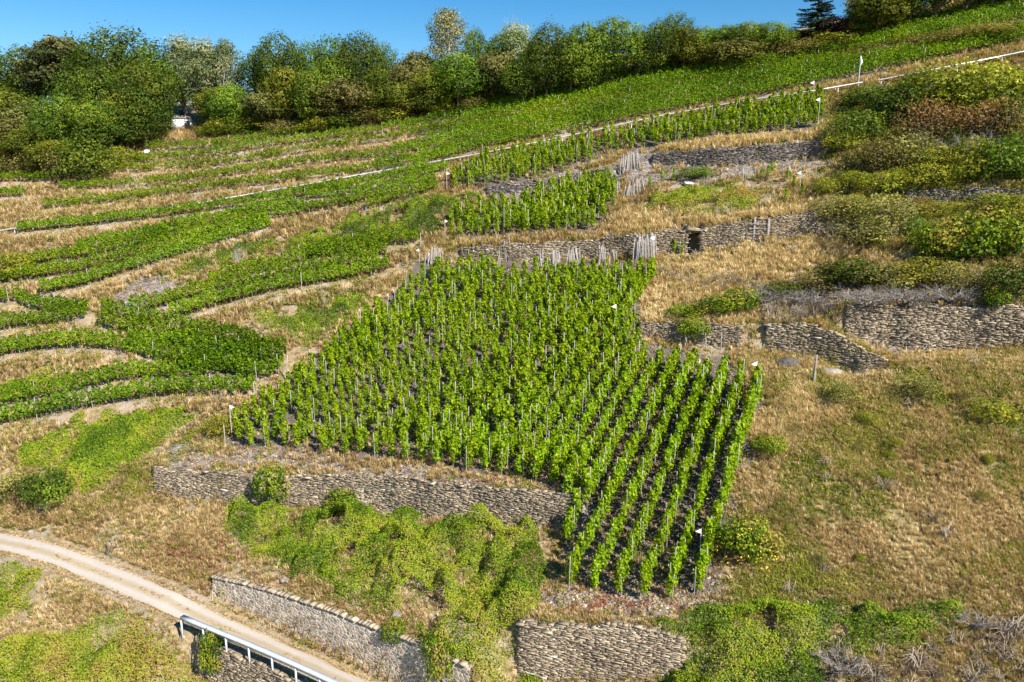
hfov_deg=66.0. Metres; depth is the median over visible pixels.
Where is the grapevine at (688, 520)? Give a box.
[683,517,693,541]
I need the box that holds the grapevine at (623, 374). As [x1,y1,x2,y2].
[620,371,629,401]
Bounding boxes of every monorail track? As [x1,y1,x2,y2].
[0,82,862,231]
[877,51,1023,82]
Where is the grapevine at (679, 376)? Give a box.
[674,372,685,402]
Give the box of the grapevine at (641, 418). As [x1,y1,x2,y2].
[635,417,645,445]
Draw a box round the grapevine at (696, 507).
[692,502,700,525]
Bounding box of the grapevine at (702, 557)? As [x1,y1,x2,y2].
[695,548,708,580]
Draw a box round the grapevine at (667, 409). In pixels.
[662,405,672,426]
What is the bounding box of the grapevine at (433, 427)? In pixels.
[429,421,438,452]
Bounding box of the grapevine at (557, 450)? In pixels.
[553,446,563,475]
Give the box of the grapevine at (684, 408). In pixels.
[678,405,690,435]
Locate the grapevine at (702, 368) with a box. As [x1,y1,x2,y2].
[696,364,705,398]
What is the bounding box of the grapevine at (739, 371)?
[734,369,743,392]
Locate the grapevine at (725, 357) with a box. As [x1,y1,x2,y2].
[720,354,729,376]
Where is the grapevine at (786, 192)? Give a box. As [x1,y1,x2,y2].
[784,189,788,199]
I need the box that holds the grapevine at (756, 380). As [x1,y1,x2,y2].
[748,376,762,408]
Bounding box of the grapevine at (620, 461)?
[614,457,624,479]
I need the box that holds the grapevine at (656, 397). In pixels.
[651,387,658,413]
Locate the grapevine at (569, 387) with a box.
[564,380,573,404]
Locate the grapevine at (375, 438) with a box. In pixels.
[371,431,379,456]
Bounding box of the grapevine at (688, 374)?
[680,364,689,391]
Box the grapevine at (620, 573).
[613,562,625,595]
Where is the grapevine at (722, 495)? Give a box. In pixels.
[717,487,727,511]
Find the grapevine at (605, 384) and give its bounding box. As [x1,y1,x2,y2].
[600,374,610,402]
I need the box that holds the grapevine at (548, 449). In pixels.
[543,439,551,461]
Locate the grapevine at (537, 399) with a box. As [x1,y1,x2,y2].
[533,395,541,420]
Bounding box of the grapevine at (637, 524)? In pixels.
[631,519,642,550]
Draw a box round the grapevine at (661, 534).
[654,529,665,559]
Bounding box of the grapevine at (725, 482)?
[720,479,730,507]
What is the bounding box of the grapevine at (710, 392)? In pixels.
[704,385,717,418]
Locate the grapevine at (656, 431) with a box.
[649,428,659,457]
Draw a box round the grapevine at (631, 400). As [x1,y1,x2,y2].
[624,394,635,425]
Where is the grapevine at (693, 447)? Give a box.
[688,436,700,467]
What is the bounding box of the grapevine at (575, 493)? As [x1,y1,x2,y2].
[570,488,583,526]
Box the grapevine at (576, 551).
[571,546,581,573]
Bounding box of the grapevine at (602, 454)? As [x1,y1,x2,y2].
[597,450,607,482]
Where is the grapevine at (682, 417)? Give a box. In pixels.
[676,414,688,442]
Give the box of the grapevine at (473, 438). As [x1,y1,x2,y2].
[468,435,476,460]
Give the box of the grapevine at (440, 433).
[436,430,446,461]
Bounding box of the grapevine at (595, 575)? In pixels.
[589,561,600,589]
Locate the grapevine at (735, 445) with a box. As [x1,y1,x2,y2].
[729,441,739,469]
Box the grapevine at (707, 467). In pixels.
[701,456,713,489]
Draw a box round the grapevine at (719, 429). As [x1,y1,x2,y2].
[712,425,724,454]
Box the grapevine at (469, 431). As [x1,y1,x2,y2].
[464,422,473,443]
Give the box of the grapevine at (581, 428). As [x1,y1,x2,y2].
[578,418,585,437]
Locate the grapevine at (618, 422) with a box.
[614,417,622,444]
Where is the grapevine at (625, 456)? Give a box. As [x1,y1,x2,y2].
[620,450,630,480]
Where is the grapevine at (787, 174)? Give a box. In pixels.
[785,168,789,181]
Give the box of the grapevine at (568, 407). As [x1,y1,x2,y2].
[564,405,573,428]
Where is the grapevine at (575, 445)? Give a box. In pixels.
[573,432,577,450]
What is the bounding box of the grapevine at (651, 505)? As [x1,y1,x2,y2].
[646,501,654,519]
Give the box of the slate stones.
[112,113,1020,623]
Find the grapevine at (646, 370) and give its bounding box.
[643,364,651,392]
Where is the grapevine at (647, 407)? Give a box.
[645,404,652,430]
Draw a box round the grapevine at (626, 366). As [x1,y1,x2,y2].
[623,364,631,394]
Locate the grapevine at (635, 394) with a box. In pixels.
[630,388,639,420]
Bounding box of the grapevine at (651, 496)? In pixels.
[645,487,656,513]
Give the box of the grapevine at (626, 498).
[621,489,632,522]
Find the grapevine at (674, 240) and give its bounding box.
[671,239,676,252]
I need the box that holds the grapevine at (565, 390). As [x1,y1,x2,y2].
[561,383,569,405]
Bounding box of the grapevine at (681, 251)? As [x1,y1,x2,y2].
[679,242,683,253]
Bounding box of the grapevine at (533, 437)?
[528,431,534,452]
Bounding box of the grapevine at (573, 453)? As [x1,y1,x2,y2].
[568,451,582,484]
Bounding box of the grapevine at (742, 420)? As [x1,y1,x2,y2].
[734,416,748,445]
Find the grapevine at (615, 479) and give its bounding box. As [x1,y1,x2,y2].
[609,471,619,502]
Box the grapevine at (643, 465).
[636,456,647,489]
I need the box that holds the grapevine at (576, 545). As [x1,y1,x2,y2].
[571,543,582,568]
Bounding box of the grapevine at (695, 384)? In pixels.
[689,381,700,401]
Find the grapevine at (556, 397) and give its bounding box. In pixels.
[551,393,561,421]
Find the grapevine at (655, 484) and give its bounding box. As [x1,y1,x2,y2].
[651,477,661,507]
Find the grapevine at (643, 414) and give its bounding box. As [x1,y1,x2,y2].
[638,409,648,437]
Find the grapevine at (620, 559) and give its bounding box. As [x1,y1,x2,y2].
[615,557,626,581]
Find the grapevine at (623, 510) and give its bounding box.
[619,504,627,526]
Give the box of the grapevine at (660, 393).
[655,383,662,409]
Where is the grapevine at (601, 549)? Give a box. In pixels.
[596,543,607,573]
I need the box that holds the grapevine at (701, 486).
[695,478,706,508]
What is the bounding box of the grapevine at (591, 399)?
[587,396,595,421]
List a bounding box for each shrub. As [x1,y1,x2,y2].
[0,149,20,169]
[0,151,42,172]
[0,249,35,278]
[0,466,50,501]
[12,464,74,508]
[34,150,95,176]
[45,132,121,179]
[102,145,142,165]
[194,124,223,135]
[197,117,247,134]
[197,623,227,674]
[203,412,236,437]
[220,121,266,133]
[237,113,280,130]
[249,459,296,501]
[258,118,306,133]
[295,116,342,130]
[325,113,362,127]
[325,485,358,513]
[347,106,389,123]
[367,105,412,121]
[377,614,407,646]
[390,103,430,115]
[416,619,456,681]
[425,101,458,112]
[454,95,490,109]
[661,303,708,317]
[674,316,711,337]
[676,164,717,177]
[690,293,750,313]
[705,44,779,63]
[714,510,790,569]
[720,286,766,309]
[745,285,788,304]
[750,432,789,455]
[761,278,807,296]
[765,37,832,56]
[772,514,781,523]
[784,288,830,305]
[785,525,793,531]
[787,423,805,432]
[791,268,850,292]
[803,29,859,49]
[806,191,870,218]
[808,175,839,193]
[809,254,893,285]
[809,514,825,524]
[809,552,834,566]
[810,643,873,676]
[816,379,865,404]
[818,130,872,150]
[818,170,880,190]
[819,122,844,144]
[823,106,888,140]
[823,212,914,243]
[828,220,871,233]
[830,135,911,171]
[835,81,888,106]
[836,285,906,306]
[837,194,866,212]
[839,177,852,186]
[844,189,923,224]
[848,192,866,203]
[850,259,927,289]
[852,442,866,451]
[853,170,918,192]
[854,411,880,424]
[855,553,865,562]
[863,230,888,244]
[868,74,934,125]
[873,129,951,170]
[874,284,939,304]
[876,469,895,479]
[883,450,899,457]
[884,71,942,109]
[884,94,957,140]
[886,167,906,179]
[886,371,950,398]
[886,436,904,447]
[887,238,905,249]
[888,54,1008,108]
[890,254,967,285]
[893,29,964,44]
[896,161,957,187]
[900,216,927,233]
[901,217,974,256]
[903,143,970,171]
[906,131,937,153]
[910,194,934,208]
[911,104,991,141]
[912,153,946,170]
[914,200,963,216]
[919,284,980,302]
[920,68,940,83]
[922,212,934,220]
[922,217,945,233]
[923,258,993,290]
[928,202,1023,256]
[933,100,965,120]
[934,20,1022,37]
[934,55,1023,115]
[936,133,1012,178]
[937,130,986,154]
[939,173,957,185]
[940,129,969,147]
[943,218,971,235]
[948,163,969,181]
[952,607,995,630]
[954,97,1023,142]
[954,388,971,400]
[956,190,1023,212]
[961,127,1006,151]
[961,395,1023,422]
[965,130,1023,179]
[966,169,983,179]
[972,487,994,501]
[979,255,1023,300]
[980,454,995,463]
[981,199,1023,249]
[983,285,1015,308]
[984,70,1023,96]
[985,111,1023,148]
[986,85,1023,133]
[998,235,1017,249]
[1000,463,1007,469]
[1001,193,1023,209]
[1009,159,1023,177]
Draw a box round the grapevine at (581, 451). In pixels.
[576,445,586,480]
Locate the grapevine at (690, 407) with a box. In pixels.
[684,397,696,425]
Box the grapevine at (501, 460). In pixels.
[496,448,505,475]
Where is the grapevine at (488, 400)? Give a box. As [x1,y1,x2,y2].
[484,396,493,420]
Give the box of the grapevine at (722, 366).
[718,363,727,389]
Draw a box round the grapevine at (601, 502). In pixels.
[596,498,605,525]
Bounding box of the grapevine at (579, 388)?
[575,384,585,412]
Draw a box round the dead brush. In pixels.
[1,0,1023,681]
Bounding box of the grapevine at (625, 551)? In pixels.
[620,548,630,579]
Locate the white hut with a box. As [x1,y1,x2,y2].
[170,115,193,129]
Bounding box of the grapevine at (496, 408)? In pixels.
[491,401,502,427]
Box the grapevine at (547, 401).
[541,385,551,410]
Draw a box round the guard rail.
[180,615,340,681]
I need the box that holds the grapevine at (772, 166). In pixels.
[770,160,773,171]
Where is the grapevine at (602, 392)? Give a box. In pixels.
[596,383,605,409]
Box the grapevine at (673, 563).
[668,556,680,588]
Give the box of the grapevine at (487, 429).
[483,422,491,443]
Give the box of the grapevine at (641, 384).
[637,379,644,404]
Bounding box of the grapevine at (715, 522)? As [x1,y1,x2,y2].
[710,516,719,542]
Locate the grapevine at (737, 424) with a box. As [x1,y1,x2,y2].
[731,420,744,455]
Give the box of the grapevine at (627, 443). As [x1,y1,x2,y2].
[624,440,633,471]
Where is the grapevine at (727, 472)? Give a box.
[719,467,733,492]
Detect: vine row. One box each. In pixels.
[0,170,50,181]
[0,185,23,197]
[0,203,269,265]
[0,211,270,283]
[0,285,10,301]
[0,297,88,330]
[0,325,243,372]
[0,348,257,405]
[0,371,255,424]
[11,284,89,314]
[16,158,428,232]
[38,212,269,294]
[41,28,1023,209]
[59,19,1023,190]
[76,195,304,246]
[97,305,286,359]
[100,296,286,350]
[113,9,1023,171]
[126,0,1023,163]
[127,327,269,362]
[128,244,379,310]
[144,0,1016,150]
[167,253,389,317]
[180,348,283,377]
[207,237,387,280]
[269,171,435,218]
[303,158,448,197]
[304,225,419,258]
[365,178,438,205]
[374,26,1023,168]
[392,40,910,149]
[400,7,1023,135]
[418,24,1023,154]
[426,48,858,136]
[435,0,1023,117]
[439,22,1023,145]
[452,49,837,128]
[461,3,1023,119]
[472,0,1021,102]
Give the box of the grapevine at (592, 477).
[584,466,595,500]
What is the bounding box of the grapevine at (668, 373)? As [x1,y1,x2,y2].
[663,362,672,390]
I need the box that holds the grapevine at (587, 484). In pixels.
[579,467,593,508]
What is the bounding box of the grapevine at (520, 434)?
[516,420,524,444]
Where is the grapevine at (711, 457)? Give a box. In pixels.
[704,453,715,483]
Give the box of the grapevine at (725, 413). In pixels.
[719,410,731,438]
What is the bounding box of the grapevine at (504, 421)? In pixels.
[501,418,509,440]
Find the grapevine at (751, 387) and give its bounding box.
[749,385,757,407]
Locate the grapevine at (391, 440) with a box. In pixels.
[385,425,396,458]
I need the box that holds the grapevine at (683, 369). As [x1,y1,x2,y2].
[679,364,688,397]
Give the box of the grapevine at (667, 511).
[663,509,671,532]
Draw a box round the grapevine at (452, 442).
[447,433,458,466]
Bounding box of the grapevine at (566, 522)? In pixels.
[562,516,571,543]
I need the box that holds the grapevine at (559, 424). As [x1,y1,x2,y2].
[557,419,564,442]
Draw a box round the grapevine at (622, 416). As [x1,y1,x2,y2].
[619,414,627,438]
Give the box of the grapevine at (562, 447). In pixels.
[558,443,567,474]
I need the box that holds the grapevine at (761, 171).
[760,166,764,181]
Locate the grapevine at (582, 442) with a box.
[578,439,588,474]
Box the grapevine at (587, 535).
[583,522,594,551]
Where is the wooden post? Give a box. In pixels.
[812,355,817,381]
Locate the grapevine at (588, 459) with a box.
[579,439,590,466]
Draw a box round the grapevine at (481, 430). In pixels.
[478,424,486,448]
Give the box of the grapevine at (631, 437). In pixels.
[629,434,637,463]
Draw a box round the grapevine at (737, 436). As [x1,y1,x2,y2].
[730,428,743,459]
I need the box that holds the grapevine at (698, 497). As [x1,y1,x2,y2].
[693,493,703,514]
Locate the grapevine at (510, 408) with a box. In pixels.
[505,404,516,435]
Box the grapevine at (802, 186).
[800,182,804,194]
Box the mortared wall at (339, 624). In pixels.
[210,574,474,681]
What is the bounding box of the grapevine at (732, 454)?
[723,444,737,476]
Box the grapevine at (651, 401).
[647,392,656,421]
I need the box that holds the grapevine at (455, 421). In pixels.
[451,413,461,433]
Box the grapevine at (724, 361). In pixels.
[721,358,729,389]
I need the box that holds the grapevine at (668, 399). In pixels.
[664,395,675,422]
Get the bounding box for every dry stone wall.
[152,465,573,529]
[460,209,822,261]
[486,168,609,196]
[515,618,686,681]
[637,321,743,347]
[651,139,829,166]
[763,322,888,371]
[844,304,1023,350]
[904,187,1023,202]
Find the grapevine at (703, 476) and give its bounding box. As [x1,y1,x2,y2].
[699,472,709,496]
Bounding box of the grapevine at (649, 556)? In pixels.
[643,550,654,581]
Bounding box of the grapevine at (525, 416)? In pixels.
[521,412,529,436]
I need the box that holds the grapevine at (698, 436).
[691,432,702,463]
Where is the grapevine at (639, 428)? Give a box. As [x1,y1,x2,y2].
[636,421,645,447]
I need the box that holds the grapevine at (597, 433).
[593,427,599,453]
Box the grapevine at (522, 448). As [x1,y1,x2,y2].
[518,445,527,471]
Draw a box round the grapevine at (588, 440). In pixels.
[586,435,594,463]
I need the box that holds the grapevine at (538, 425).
[535,421,543,441]
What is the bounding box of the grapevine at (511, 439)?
[507,433,515,459]
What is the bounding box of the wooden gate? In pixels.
[749,217,769,239]
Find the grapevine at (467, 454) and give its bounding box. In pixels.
[463,443,473,471]
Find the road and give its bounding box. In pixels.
[0,533,370,681]
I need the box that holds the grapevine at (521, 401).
[515,392,527,419]
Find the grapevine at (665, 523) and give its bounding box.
[660,513,669,548]
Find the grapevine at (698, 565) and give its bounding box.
[691,560,705,594]
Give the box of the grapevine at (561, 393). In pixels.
[558,389,565,415]
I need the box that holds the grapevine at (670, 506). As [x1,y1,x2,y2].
[666,502,676,528]
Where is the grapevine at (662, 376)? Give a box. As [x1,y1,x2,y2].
[658,372,666,401]
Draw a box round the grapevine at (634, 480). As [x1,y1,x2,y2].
[629,476,638,503]
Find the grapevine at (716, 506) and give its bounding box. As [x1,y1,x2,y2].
[708,500,721,530]
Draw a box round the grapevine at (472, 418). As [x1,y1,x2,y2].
[469,415,477,434]
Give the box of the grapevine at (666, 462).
[660,455,671,482]
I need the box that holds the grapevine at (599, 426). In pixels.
[596,422,602,442]
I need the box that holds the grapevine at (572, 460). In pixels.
[568,455,580,487]
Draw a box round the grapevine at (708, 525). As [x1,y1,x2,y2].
[702,516,715,550]
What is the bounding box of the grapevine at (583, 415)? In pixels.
[579,412,588,434]
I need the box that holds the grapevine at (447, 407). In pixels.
[444,403,453,421]
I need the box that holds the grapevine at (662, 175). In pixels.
[660,171,664,182]
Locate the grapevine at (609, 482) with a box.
[603,479,614,508]
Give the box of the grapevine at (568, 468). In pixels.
[561,464,572,492]
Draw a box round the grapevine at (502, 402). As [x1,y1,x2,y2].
[496,396,506,426]
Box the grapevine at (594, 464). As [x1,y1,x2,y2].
[590,456,599,491]
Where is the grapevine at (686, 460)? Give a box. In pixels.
[681,458,690,480]
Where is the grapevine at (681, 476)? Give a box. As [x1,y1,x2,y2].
[675,471,689,501]
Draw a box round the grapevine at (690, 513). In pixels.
[684,509,694,535]
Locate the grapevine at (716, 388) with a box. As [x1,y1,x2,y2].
[709,381,720,413]
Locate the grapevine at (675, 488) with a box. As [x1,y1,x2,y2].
[671,483,681,510]
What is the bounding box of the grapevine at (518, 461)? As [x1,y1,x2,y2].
[514,454,522,477]
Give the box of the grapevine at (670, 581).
[664,573,675,599]
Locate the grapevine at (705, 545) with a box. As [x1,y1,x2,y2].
[699,542,710,575]
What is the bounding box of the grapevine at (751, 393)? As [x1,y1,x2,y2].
[746,390,756,414]
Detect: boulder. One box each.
[26,529,35,533]
[37,502,49,509]
[279,576,290,583]
[390,610,402,617]
[775,357,800,366]
[820,368,842,375]
[852,370,869,374]
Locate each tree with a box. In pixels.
[0,42,50,103]
[0,71,18,97]
[0,87,47,117]
[0,99,55,126]
[0,115,45,158]
[0,124,71,167]
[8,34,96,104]
[17,88,85,147]
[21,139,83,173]
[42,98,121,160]
[43,60,105,119]
[45,33,111,96]
[54,18,173,101]
[64,60,153,148]
[75,96,141,153]
[87,85,152,150]
[97,54,188,146]
[113,84,176,149]
[115,42,184,97]
[141,77,178,134]
[158,31,197,114]
[165,64,200,115]
[173,34,228,121]
[187,83,233,126]
[199,81,251,134]
[205,38,250,109]
[227,93,256,122]
[229,49,281,96]
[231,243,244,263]
[240,28,310,121]
[240,89,297,129]
[258,61,309,125]
[283,35,328,115]
[286,67,333,123]
[305,76,382,122]
[306,30,363,105]
[310,52,358,113]
[328,30,391,101]
[353,66,401,123]
[363,38,401,92]
[381,65,420,114]
[381,79,423,118]
[389,49,438,82]
[405,66,447,118]
[423,6,472,68]
[425,50,495,109]
[426,75,462,113]
[458,25,494,94]
[470,49,518,102]
[482,28,516,92]
[491,22,536,89]
[492,56,544,108]
[512,41,558,106]
[519,15,576,95]
[546,31,599,95]
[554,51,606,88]
[560,21,613,88]
[581,14,648,81]
[583,47,626,83]
[622,23,661,72]
[628,18,681,73]
[651,8,695,67]
[656,23,711,69]
[681,42,712,64]
[689,25,723,66]
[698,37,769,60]
[702,24,749,53]
[721,19,771,48]
[750,20,799,49]
[770,31,798,46]
[785,26,804,40]
[789,0,840,42]
[814,14,855,38]
[833,21,869,35]
[841,8,886,32]
[842,0,914,36]
[896,0,943,20]
[911,0,964,25]
[938,0,988,9]
[972,0,996,6]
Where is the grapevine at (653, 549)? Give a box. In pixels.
[649,544,658,573]
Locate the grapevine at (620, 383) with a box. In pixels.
[616,380,625,406]
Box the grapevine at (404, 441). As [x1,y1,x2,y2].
[400,431,409,461]
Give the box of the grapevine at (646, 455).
[642,452,650,477]
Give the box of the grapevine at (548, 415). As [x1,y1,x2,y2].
[545,407,552,433]
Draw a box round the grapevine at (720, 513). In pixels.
[712,502,722,525]
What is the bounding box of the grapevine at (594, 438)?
[588,431,598,458]
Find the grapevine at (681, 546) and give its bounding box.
[676,541,688,570]
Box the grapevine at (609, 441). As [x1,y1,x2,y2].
[604,437,612,465]
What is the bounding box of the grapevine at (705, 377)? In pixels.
[696,363,707,391]
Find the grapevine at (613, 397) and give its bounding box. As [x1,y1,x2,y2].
[609,392,616,418]
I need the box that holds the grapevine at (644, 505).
[642,503,649,529]
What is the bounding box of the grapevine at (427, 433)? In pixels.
[422,430,430,455]
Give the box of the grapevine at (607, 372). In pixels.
[603,370,612,398]
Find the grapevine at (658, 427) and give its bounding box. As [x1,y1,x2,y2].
[653,423,662,449]
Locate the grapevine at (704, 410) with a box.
[699,404,710,439]
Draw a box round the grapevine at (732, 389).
[727,384,738,418]
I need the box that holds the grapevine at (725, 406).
[718,404,731,435]
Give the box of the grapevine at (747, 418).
[741,413,749,433]
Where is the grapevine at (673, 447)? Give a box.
[665,436,678,467]
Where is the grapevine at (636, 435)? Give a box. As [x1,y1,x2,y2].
[632,430,639,455]
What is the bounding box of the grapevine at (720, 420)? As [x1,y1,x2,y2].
[714,416,726,451]
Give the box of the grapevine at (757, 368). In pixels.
[752,365,764,388]
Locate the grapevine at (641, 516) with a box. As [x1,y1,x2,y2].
[637,510,647,543]
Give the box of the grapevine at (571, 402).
[567,396,576,421]
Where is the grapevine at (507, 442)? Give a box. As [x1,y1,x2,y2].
[502,434,511,460]
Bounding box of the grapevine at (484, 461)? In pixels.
[479,444,491,470]
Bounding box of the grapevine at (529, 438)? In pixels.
[524,433,533,463]
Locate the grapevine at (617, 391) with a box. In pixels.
[612,386,621,413]
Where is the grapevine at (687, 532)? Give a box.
[679,523,691,550]
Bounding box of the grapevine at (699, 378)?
[695,373,704,400]
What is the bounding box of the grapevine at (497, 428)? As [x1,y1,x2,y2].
[492,422,503,452]
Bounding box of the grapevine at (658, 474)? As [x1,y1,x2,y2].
[654,472,663,499]
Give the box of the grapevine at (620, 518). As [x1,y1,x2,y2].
[614,514,623,535]
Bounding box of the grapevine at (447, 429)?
[442,426,451,455]
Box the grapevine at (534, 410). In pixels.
[529,403,537,429]
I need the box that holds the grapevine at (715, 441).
[707,431,720,461]
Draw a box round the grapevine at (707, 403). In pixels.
[701,401,711,427]
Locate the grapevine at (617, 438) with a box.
[612,429,619,451]
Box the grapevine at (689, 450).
[683,447,694,480]
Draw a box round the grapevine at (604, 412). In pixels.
[601,407,609,432]
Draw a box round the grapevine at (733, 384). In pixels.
[727,382,738,399]
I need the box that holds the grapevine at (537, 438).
[533,429,541,448]
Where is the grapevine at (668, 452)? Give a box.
[662,447,674,474]
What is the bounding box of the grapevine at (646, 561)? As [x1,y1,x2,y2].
[642,557,651,586]
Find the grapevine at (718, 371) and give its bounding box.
[711,369,724,403]
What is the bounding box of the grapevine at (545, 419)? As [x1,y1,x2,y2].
[541,413,548,438]
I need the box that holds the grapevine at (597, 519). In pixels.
[593,509,600,533]
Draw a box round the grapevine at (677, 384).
[670,378,681,411]
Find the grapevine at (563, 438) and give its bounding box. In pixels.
[558,434,569,470]
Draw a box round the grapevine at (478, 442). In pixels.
[473,432,481,458]
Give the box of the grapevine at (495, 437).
[491,432,498,458]
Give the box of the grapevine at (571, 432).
[567,430,576,455]
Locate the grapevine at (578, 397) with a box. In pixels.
[574,391,581,418]
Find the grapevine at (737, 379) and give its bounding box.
[732,373,742,407]
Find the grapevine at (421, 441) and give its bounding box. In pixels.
[416,432,426,459]
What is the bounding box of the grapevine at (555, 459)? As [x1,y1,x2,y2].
[548,455,560,482]
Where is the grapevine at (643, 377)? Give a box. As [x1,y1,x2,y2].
[639,374,647,399]
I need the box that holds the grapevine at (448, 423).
[444,421,453,440]
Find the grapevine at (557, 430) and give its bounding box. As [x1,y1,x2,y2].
[553,425,561,445]
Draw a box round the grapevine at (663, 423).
[659,417,667,445]
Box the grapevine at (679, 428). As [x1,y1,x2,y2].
[673,422,684,450]
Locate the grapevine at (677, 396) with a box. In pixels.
[671,386,680,416]
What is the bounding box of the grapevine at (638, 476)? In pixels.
[633,469,643,491]
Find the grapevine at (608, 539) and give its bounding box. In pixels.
[604,533,612,561]
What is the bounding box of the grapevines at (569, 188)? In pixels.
[231,83,824,451]
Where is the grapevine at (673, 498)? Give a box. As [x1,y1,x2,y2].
[668,494,677,521]
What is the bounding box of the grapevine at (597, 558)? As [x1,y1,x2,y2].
[593,553,603,582]
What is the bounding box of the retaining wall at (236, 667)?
[194,638,302,681]
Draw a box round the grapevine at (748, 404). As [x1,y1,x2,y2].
[742,399,753,431]
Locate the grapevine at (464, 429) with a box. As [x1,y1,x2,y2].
[459,422,469,453]
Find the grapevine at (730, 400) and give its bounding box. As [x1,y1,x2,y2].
[724,397,734,423]
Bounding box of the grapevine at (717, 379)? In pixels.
[714,374,722,401]
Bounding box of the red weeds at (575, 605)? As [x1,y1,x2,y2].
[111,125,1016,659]
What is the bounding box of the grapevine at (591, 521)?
[587,517,596,543]
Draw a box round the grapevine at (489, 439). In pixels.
[486,434,496,465]
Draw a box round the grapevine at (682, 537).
[678,535,687,559]
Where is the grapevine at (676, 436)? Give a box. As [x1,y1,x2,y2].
[671,432,680,454]
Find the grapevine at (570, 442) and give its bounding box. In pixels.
[566,434,573,462]
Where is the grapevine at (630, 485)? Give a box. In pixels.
[625,480,635,512]
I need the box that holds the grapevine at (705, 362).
[702,358,710,387]
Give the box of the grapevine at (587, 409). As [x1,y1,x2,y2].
[582,403,592,428]
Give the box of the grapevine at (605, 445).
[601,442,610,472]
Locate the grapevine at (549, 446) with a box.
[546,437,551,456]
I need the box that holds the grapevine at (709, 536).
[704,531,714,563]
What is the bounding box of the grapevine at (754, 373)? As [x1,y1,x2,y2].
[748,370,761,403]
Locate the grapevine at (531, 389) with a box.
[526,380,534,405]
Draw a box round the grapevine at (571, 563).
[563,551,577,587]
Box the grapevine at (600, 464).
[594,456,605,489]
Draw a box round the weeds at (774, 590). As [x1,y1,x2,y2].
[0,0,1023,681]
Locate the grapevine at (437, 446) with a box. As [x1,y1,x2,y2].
[429,436,441,464]
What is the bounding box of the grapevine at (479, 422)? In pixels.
[473,408,482,431]
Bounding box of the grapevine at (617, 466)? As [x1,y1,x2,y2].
[611,463,622,493]
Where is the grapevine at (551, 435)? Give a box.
[548,429,557,454]
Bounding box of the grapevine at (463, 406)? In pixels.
[459,404,469,422]
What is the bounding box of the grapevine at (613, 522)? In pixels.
[610,517,620,544]
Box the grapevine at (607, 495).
[601,486,612,517]
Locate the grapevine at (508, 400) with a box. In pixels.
[502,393,513,417]
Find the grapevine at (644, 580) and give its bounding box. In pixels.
[638,563,649,598]
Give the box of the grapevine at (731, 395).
[726,392,737,417]
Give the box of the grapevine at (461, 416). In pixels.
[456,410,463,438]
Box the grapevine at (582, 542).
[576,531,586,562]
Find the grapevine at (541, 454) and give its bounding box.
[535,446,546,475]
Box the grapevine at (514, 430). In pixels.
[510,427,518,454]
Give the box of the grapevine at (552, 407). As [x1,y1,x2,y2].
[549,400,557,426]
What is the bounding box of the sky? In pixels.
[0,0,931,102]
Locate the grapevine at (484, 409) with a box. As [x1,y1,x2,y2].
[479,403,488,428]
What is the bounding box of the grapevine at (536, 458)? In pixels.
[529,449,541,480]
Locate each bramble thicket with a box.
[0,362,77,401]
[0,560,43,622]
[0,611,210,681]
[8,404,198,495]
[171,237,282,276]
[224,469,547,681]
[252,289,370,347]
[280,190,488,259]
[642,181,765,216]
[649,592,967,681]
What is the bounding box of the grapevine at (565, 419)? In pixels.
[562,410,570,432]
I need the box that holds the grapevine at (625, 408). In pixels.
[622,403,630,431]
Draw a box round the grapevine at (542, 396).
[539,390,545,417]
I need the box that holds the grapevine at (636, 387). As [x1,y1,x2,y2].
[633,385,641,408]
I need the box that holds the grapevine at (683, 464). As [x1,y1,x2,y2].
[675,460,689,494]
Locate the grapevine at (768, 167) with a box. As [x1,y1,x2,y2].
[766,165,770,174]
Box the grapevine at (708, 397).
[703,394,714,419]
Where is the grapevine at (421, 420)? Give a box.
[415,415,426,438]
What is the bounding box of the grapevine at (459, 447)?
[455,430,464,461]
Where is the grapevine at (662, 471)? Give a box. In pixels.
[659,468,666,490]
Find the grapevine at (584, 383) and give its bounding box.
[581,379,587,406]
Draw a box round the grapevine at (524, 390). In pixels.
[521,385,530,412]
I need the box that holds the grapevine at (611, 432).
[607,428,616,460]
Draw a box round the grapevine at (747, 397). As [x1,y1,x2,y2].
[742,394,753,420]
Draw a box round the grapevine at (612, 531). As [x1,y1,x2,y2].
[609,528,616,554]
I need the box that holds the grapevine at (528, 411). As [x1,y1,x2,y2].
[525,406,533,431]
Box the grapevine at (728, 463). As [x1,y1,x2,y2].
[721,456,733,483]
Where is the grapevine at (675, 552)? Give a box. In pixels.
[668,546,682,580]
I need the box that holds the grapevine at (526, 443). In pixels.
[519,435,530,467]
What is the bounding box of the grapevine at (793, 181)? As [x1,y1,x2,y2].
[791,175,796,188]
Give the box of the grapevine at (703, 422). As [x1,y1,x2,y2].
[697,417,707,442]
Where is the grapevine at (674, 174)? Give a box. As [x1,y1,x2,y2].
[672,168,675,180]
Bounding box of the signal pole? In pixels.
[858,55,862,87]
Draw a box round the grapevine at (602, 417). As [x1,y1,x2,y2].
[599,414,606,436]
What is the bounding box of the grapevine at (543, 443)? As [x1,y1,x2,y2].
[539,440,549,470]
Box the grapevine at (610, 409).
[606,402,613,426]
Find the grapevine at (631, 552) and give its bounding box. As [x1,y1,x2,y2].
[625,541,635,571]
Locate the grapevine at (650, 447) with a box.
[644,442,654,471]
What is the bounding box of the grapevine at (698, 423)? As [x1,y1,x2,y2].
[691,418,705,457]
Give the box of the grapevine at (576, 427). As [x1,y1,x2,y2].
[572,421,580,446]
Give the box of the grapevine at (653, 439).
[649,432,657,457]
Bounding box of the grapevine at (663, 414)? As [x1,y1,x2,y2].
[658,409,668,433]
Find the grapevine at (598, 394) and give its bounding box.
[593,387,602,416]
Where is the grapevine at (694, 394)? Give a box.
[691,387,700,417]

